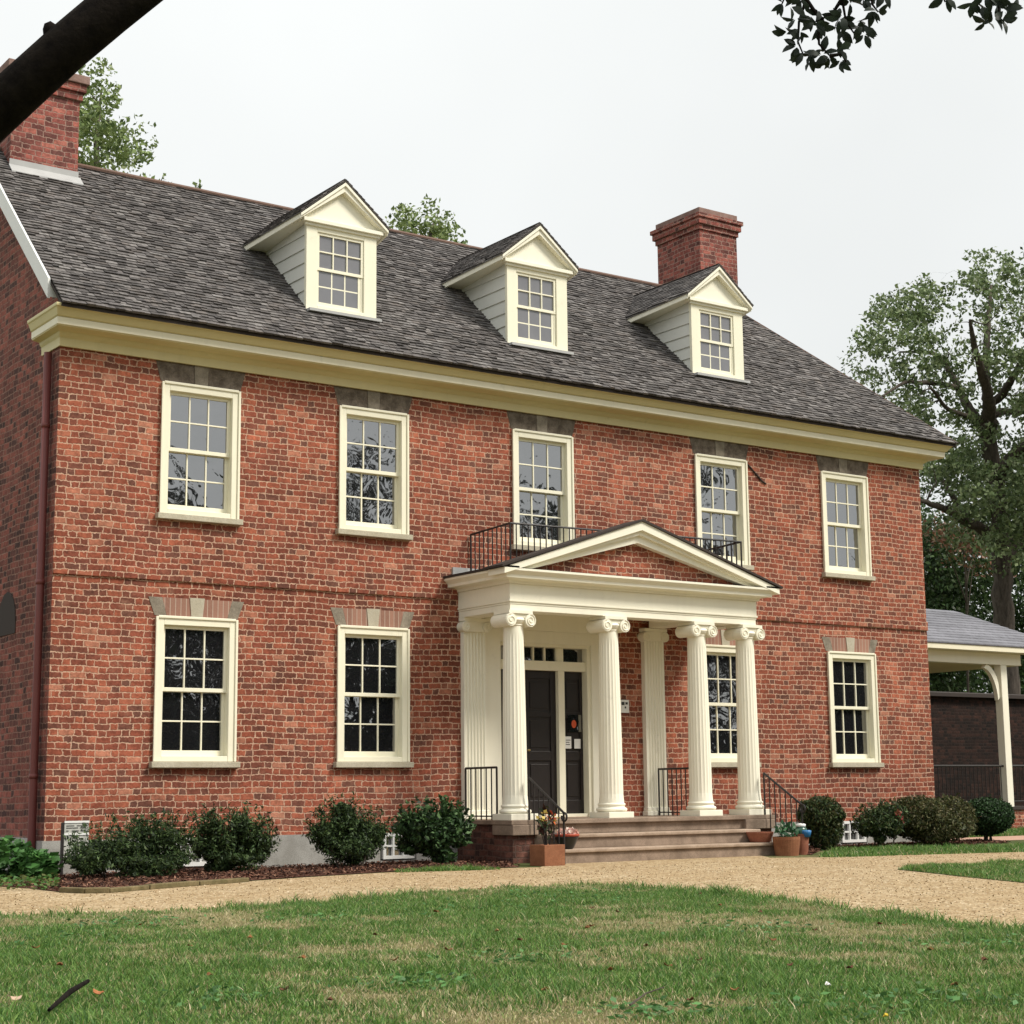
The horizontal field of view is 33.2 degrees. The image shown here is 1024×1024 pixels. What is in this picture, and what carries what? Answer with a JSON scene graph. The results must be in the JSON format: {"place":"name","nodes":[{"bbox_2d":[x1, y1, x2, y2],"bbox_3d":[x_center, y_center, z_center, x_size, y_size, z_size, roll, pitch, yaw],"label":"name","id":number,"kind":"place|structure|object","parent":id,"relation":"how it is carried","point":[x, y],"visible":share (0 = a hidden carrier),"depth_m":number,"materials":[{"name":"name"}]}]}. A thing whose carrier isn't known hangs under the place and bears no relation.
{"place":"outdoors","nodes":[
{"label":"outdoors","id":0,"kind":"place"},
{"bbox_2d":[0,852,1023,928],"bbox_3d":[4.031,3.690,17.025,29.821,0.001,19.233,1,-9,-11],"label":"gravel path","id":1,"kind":"structure","parent":0,"point":[968,903],"depth_m":17.58,"materials":[{"name":"beige gravel"}]},
{"bbox_2d":[59,887,84,893],"bbox_3d":[-4.350,3.766,17.097,0.373,0.055,0.100,-7,-11,35],"label":"kerb stone","id":2,"kind":"object","parent":1,"relation":"on","point":[71,890],"visible":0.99,"depth_m":17.07,"materials":[{"name":"beige stone"}]},
{"bbox_2d":[85,887,109,893],"bbox_3d":[-4.106,3.748,17.013,0.234,0.059,0.100,1,-9,-9],"label":"kerb stone","id":3,"kind":"object","parent":1,"relation":"on","point":[96,890],"visible":1,"depth_m":16.97,"materials":[{"name":"beige stone"}]},
{"bbox_2d":[109,885,148,892],"bbox_3d":[-3.879,3.795,17.282,0.100,0.049,0.610,-5,-10,26],"label":"kerb stone","id":4,"kind":"object","parent":1,"relation":"on","point":[128,888],"visible":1,"depth_m":17.25,"materials":[{"name":"beige stone"}]},
{"bbox_2d":[144,881,198,889],"bbox_3d":[-3.544,3.888,17.897,0.100,0.056,0.766,-6,-11,29],"label":"kerb stone","id":5,"kind":"object","parent":1,"relation":"on","point":[172,884],"visible":1,"depth_m":17.86,"materials":[{"name":"beige stone"}]},
{"bbox_2d":[199,877,248,885],"bbox_3d":[-3.134,3.994,18.563,0.100,0.052,0.777,-7,-11,32],"label":"kerb stone","id":6,"kind":"object","parent":1,"relation":"on","point":[223,881],"visible":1,"depth_m":18.51,"materials":[{"name":"beige stone"}]},
{"bbox_2d":[394,862,499,872],"bbox_3d":[-0.798,4.372,21.163,1.503,0.094,0.514,3,-10,-21],"label":"grass strip","id":7,"kind":"object","parent":1,"relation":"on","point":[443,868],"depth_m":21.05,"materials":[{"name":"green plant"}]},
{"bbox_2d":[530,844,564,865],"bbox_3d":[0.459,4.450,22.276,0.330,0.270,0.330,6,-11,-35],"label":"square planter","id":8,"kind":"object","parent":1,"relation":"on","point":[547,855],"visible":1,"depth_m":22.16,"materials":[{"name":"ceramic"}]},
{"bbox_2d":[534,803,558,844],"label":"potted plant","id":9,"kind":"object","parent":8,"relation":"on","point":[543,813],"visible":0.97,"depth_m":22.33,"materials":[{"name":"yellow plant"}]},
{"bbox_2d":[772,836,799,855],"bbox_3d":[3.967,4.825,24.805,0.400,0.270,0.400,6,-11,-35],"label":"flower pot","id":10,"kind":"object","parent":1,"relation":"on","point":[786,846],"visible":0.95,"depth_m":24.65,"materials":[{"name":"ceramic"}]},
{"bbox_2d":[773,819,799,836],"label":"potted plant","id":11,"kind":"object","parent":10,"relation":"in","point":[789,829],"visible":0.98,"depth_m":24.81,"materials":[{"name":"green plant"}]},
{"bbox_2d":[794,834,808,854],"bbox_3d":[4.230,4.859,25.123,0.230,0.300,0.230,6,-11,-35],"label":"flower pot","id":12,"kind":"object","parent":1,"relation":"on","point":[804,845],"visible":0.66,"depth_m":25.03,"materials":[{"name":"ceramic"}]},
{"bbox_2d":[794,823,810,836],"bbox_3d":[4.248,4.654,25.129,0.200,0.202,0.268,6,-11,-35],"label":"garden ornament","id":13,"kind":"object","parent":12,"relation":"on","point":[803,830],"visible":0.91,"depth_m":25.07,"materials":[{"name":"blue ceramic"}]},
{"bbox_2d":[0,832,1023,1023],"bbox_3d":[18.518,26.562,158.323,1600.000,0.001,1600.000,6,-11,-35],"label":"ground","id":14,"kind":"structure","parent":0,"point":[526,865],"depth_m":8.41,"materials":[{"name":"green plant"}]},
{"bbox_2d":[7,994,21,1000],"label":"fallen leaf","id":15,"kind":"object","parent":14,"relation":"on","point":[16,997],"visible":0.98,"depth_m":7.89,"materials":[{"name":"beige plant"}]},
{"bbox_2d":[47,979,89,1011],"bbox_3d":[-2.010,2.192,7.821,0.027,0.046,0.961,0,-9,-4],"label":"fallen stick","id":16,"kind":"object","parent":14,"relation":"on","point":[68,993],"visible":1,"depth_m":7.73,"materials":[{"name":"black wood"}]},
{"bbox_2d":[93,989,103,994],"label":"fallen leaf","id":17,"kind":"object","parent":14,"relation":"on","point":[97,992],"visible":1,"depth_m":8.09,"materials":[{"name":"orange plant"}]},
{"bbox_2d":[78,57,158,178],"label":"broadleaf tree","id":18,"kind":"object","parent":14,"relation":"on","point":[92,115],"visible":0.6,"depth_m":44.12,"materials":[{"name":"green plant"}]},
{"bbox_2d":[192,179,202,188],"bbox_3d":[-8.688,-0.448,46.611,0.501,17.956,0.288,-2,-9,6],"label":"sapling tree","id":19,"kind":"object","parent":14,"relation":"on","point":[196,185],"visible":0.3,"depth_m":48.02,"materials":[{"name":"green plant"}]},
{"bbox_2d":[385,193,467,244],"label":"broadleaf tree","id":20,"kind":"object","parent":14,"relation":"on","point":[439,231],"visible":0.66,"depth_m":52.22,"materials":[{"name":"green plant"}]},
{"bbox_2d":[0,58,957,874],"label":"brick house","id":21,"kind":"structure","parent":14,"relation":"on","point":[308,506],"depth_m":24.56,"materials":[{"name":"red brick"}]},
{"bbox_2d":[148,596,243,767],"bbox_3d":[-4.122,2.213,22.283,1.354,2.189,0.250,6,-11,-35],"label":"window","id":22,"kind":"structure","parent":21,"relation":"in","point":[196,677],"depth_m":22.31,"materials":[{"name":"paint"}]},
{"bbox_2d":[155,360,244,525],"bbox_3d":[-4.155,-0.896,22.789,1.294,2.102,0.250,6,-11,-35],"label":"window","id":23,"kind":"structure","parent":21,"relation":"in","point":[201,406],"depth_m":22.81,"materials":[{"name":"paint"}]},
{"bbox_2d":[330,607,413,767],"bbox_3d":[-1.947,2.436,23.798,1.354,2.189,0.250,6,-11,-35],"label":"window","id":24,"kind":"structure","parent":21,"relation":"in","point":[373,645],"depth_m":23.83,"materials":[{"name":"paint"}]},
{"bbox_2d":[334,386,412,540],"bbox_3d":[-1.980,-0.672,24.304,1.294,2.102,0.250,6,-11,-35],"label":"window","id":25,"kind":"structure","parent":21,"relation":"in","point":[374,426],"depth_m":24.33,"materials":[{"name":"paint"}]},
{"bbox_2d":[381,833,414,858],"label":"basement window","id":26,"kind":"structure","parent":21,"relation":"in","point":[391,852],"depth_m":23.58,"materials":[{"name":"white paint"}]},
{"bbox_2d":[525,670,556,813],"bbox_3d":[0.420,3.403,25.427,0.610,2.108,0.145,6,-11,-35],"label":"door","id":27,"kind":"structure","parent":21,"relation":"in","point":[540,690],"depth_m":25.48,"materials":[{"name":"paint"}]},
{"bbox_2d":[507,411,575,551],"bbox_3d":[0.440,-0.423,25.990,1.294,2.102,0.250,6,-11,-35],"label":"window","id":28,"kind":"structure","parent":21,"relation":"in","point":[542,446],"depth_m":26.04,"materials":[{"name":"paint"}]},
{"bbox_2d":[555,826,579,848],"bbox_3d":[0.733,4.357,22.984,0.344,0.301,0.344,6,-11,-35],"label":"flower bowl","id":29,"kind":"object","parent":21,"relation":"on","point":[571,837],"visible":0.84,"depth_m":22.88,"materials":[{"name":"pink"}]},
{"bbox_2d":[620,700,628,712],"bbox_3d":[1.716,2.970,26.255,0.170,0.195,0.028,6,-11,-35],"label":"wall sign","id":30,"kind":"object","parent":21,"relation":"attached to","point":[624,706],"visible":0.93,"depth_m":26.25,"materials":[{"name":"white paper"}]},
{"bbox_2d":[689,437,753,570],"bbox_3d":[3.391,-0.119,28.047,1.294,2.102,0.250,6,-11,-35],"label":"window","id":31,"kind":"structure","parent":21,"relation":"in","point":[720,467],"depth_m":28.12,"materials":[{"name":"paint"}]},
{"bbox_2d":[706,630,760,766],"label":"window","id":32,"kind":"structure","parent":21,"relation":"in","point":[720,652],"depth_m":27.53,"materials":[{"name":"paint"}]},
{"bbox_2d":[746,831,773,842],"bbox_3d":[3.614,4.736,25.026,0.400,0.150,0.400,6,-11,-35],"label":"terracotta bowl","id":33,"kind":"object","parent":21,"relation":"on","point":[760,837],"visible":1,"depth_m":24.88,"materials":[{"name":"orange ceramic"}]},
{"bbox_2d":[816,455,875,580],"bbox_3d":[5.721,0.121,29.670,1.294,2.102,0.250,6,-11,-35],"label":"window","id":34,"kind":"structure","parent":21,"relation":"in","point":[843,482],"depth_m":29.72,"materials":[{"name":"paint"}]},
{"bbox_2d":[822,637,883,766],"bbox_3d":[5.754,3.229,29.163,1.354,2.189,0.250,6,-11,-35],"label":"window","id":35,"kind":"structure","parent":21,"relation":"in","point":[851,662],"depth_m":29.22,"materials":[{"name":"paint"}]},
{"bbox_2d":[841,821,866,842],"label":"basement window","id":36,"kind":"structure","parent":21,"relation":"in","point":[848,837],"depth_m":28.66,"materials":[{"name":"white paint"}]},
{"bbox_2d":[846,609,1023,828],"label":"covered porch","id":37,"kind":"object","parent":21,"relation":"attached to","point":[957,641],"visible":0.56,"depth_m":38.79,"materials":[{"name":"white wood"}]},
{"bbox_2d":[2,838,1009,890],"bbox_3d":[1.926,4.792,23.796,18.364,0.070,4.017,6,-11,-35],"label":"mulch","id":38,"kind":"object","parent":14,"relation":"on","point":[191,874],"visible":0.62,"depth_m":20.76,"materials":[{"name":"brown wood"}]},
{"bbox_2d":[0,838,10,867],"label":"leafy plant","id":39,"kind":"object","parent":38,"relation":"on","point":[5,850],"visible":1,"depth_m":19.57,"materials":[{"name":"green plant"}]},
{"bbox_2d":[0,835,34,878],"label":"leafy plant","id":40,"kind":"object","parent":38,"relation":"on","point":[18,846],"visible":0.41,"depth_m":19.92,"materials":[{"name":"green plant"}]},
{"bbox_2d":[0,872,60,889],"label":"ground cover","id":41,"kind":"object","parent":38,"relation":"on","point":[56,880],"visible":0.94,"depth_m":18.13,"materials":[{"name":"green plant"}]},
{"bbox_2d":[7,849,63,879],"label":"leafy plant","id":42,"kind":"object","parent":38,"relation":"on","point":[35,862],"visible":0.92,"depth_m":19.60,"materials":[{"name":"green plant"}]},
{"bbox_2d":[59,821,88,874],"bbox_3d":[-5.274,4.058,20.705,0.340,0.660,0.040,6,-11,-35],"label":"information panel","id":43,"kind":"object","parent":38,"relation":"on","point":[68,828],"visible":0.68,"depth_m":20.68,"materials":[{"name":"metal"}]},
{"bbox_2d":[61,807,200,878],"bbox_3d":[-4.412,3.870,20.079,1.735,0.835,1.180,6,-11,-35],"label":"shrub","id":44,"kind":"object","parent":38,"relation":"on","point":[158,851],"visible":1,"depth_m":19.96,"materials":[{"name":"leaf"},{"name":"bark"}]},
{"bbox_2d":[179,801,281,872],"bbox_3d":[-3.477,4.004,21.163,1.379,0.899,0.879,6,-11,-35],"label":"shrub","id":45,"kind":"object","parent":38,"relation":"on","point":[242,844],"visible":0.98,"depth_m":21.00,"materials":[{"name":"leaf"},{"name":"bark"}]},
{"bbox_2d":[301,789,395,867],"bbox_3d":[-2.098,4.080,22.120,1.337,1.019,0.911,6,-11,-35],"label":"shrub","id":46,"kind":"object","parent":38,"relation":"on","point":[350,838],"visible":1,"depth_m":21.97,"materials":[{"name":"leaf"},{"name":"bark"}]},
{"bbox_2d":[390,793,475,863],"bbox_3d":[-1.019,4.226,22.850,1.299,0.956,0.846,6,-11,-35],"label":"shrub","id":47,"kind":"object","parent":38,"relation":"on","point":[426,831],"visible":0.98,"depth_m":22.68,"materials":[{"name":"leaf"},{"name":"bark"}]},
{"bbox_2d":[0,0,1022,142],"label":"shade tree","id":48,"kind":"object","parent":14,"relation":"on","point":[45,66],"visible":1,"depth_m":7.97,"materials":[{"name":"black plant"}]},
{"bbox_2d":[0,886,1023,1023],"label":"lawn weeds","id":49,"kind":"object","parent":14,"relation":"on","point":[641,1008],"visible":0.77,"depth_m":8.19,"materials":[{"name":"green plant"}]},
{"bbox_2d":[0,878,1023,934],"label":"grass edge","id":50,"kind":"object","parent":14,"relation":"on","point":[739,892],"depth_m":14.54,"materials":[{"name":"green plant"}]},
{"bbox_2d":[629,987,663,1005],"bbox_3d":[0.609,2.183,7.761,0.015,0.024,0.620,-4,-10,18],"label":"fallen stick","id":51,"kind":"object","parent":14,"relation":"on","point":[636,1000],"visible":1,"depth_m":7.69,"materials":[{"name":"brown wood"}]},
{"bbox_2d":[849,797,911,846],"bbox_3d":[5.906,4.954,27.434,1.164,0.831,0.805,6,-11,-35],"label":"shrub","id":52,"kind":"object","parent":14,"relation":"on","point":[881,822],"visible":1,"depth_m":27.26,"materials":[{"name":"green plant"}]},
{"bbox_2d":[808,842,1009,853],"bbox_3d":[6.344,5.414,27.785,6.578,0.001,2.430,6,-11,-35],"label":"flower bed","id":53,"kind":"object","parent":14,"relation":"on","point":[939,845],"visible":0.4,"depth_m":28.52,"materials":[{"name":"soil"}]},
{"bbox_2d":[797,793,846,849],"bbox_3d":[4.826,4.837,26.823,0.835,0.888,0.733,3,-10,-23],"label":"shrub","id":54,"kind":"object","parent":53,"relation":"on","point":[824,817],"visible":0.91,"depth_m":26.63,"materials":[{"name":"green plant"}]},
{"bbox_2d":[893,793,978,844],"bbox_3d":[6.925,5.064,28.286,1.722,0.869,1.264,2,-10,-15],"label":"shrub","id":55,"kind":"object","parent":53,"relation":"on","point":[935,820],"visible":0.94,"depth_m":27.91,"materials":[{"name":"green plant"}]},
{"bbox_2d":[968,794,1015,840],"bbox_3d":[8.236,5.311,29.793,1.159,0.834,0.910,6,-11,-35],"label":"shrub","id":56,"kind":"object","parent":53,"relation":"on","point":[994,816],"visible":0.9,"depth_m":29.50,"materials":[{"name":"green plant"}]},
{"bbox_2d":[819,841,1023,856],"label":"grass strip","id":57,"kind":"object","parent":14,"relation":"on","point":[892,850],"depth_m":25.30,"materials":[{"name":"green plant"}]},
{"bbox_2d":[840,246,1023,693],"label":"oak tree","id":58,"kind":"object","parent":14,"relation":"on","point":[996,474],"visible":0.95,"depth_m":50.80,"materials":[{"name":"green plant"}]},
{"bbox_2d":[922,511,1017,692],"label":"broadleaf tree","id":59,"kind":"object","parent":14,"relation":"on","point":[945,543],"visible":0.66,"depth_m":56.12,"materials":[{"name":"green plant"}]},
{"bbox_2d":[919,478,1023,692],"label":"broadleaf tree","id":60,"kind":"object","parent":14,"relation":"on","point":[943,591],"visible":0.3,"depth_m":58.35,"materials":[{"name":"green plant"}]},
{"bbox_2d":[926,576,1023,692],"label":"broadleaf tree","id":61,"kind":"object","parent":14,"relation":"on","point":[989,689],"depth_m":65.52,"materials":[{"name":"green plant"}]},
{"bbox_2d":[930,691,1023,805],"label":"brick outbuilding","id":62,"kind":"structure","parent":14,"relation":"on","point":[964,728],"depth_m":44.91,"materials":[{"name":"brown brick"}]},
{"bbox_2d":[971,472,1023,694],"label":"broadleaf tree","id":63,"kind":"object","parent":14,"relation":"on","point":[1019,617],"visible":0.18,"depth_m":60.61,"materials":[{"name":"green plant"}]},
{"bbox_2d":[0,0,1023,692],"label":"sky","id":64,"kind":"structure","parent":0,"point":[601,124],"materials":[{"name":"white"}]},
{"bbox_2d":[898,856,1023,882],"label":"grass island","id":65,"kind":"structure","parent":0,"point":[1003,869],"depth_m":19.45,"materials":[{"name":"green plant"}]},
{"bbox_2d":[900,867,1023,881],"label":"grass","id":66,"kind":"structure","parent":0,"point":[977,876],"depth_m":18.28,"materials":[{"name":"plant"}]},
{"bbox_2d":[951,836,1023,839],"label":"brick path","id":67,"kind":"structure","parent":0,"point":[1008,838],"depth_m":31.93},
{"bbox_2d":[960,826,1023,837],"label":"grass verge","id":68,"kind":"object","parent":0,"point":[1011,831],"depth_m":34.00,"materials":[{"name":"green plant"}]}
]}

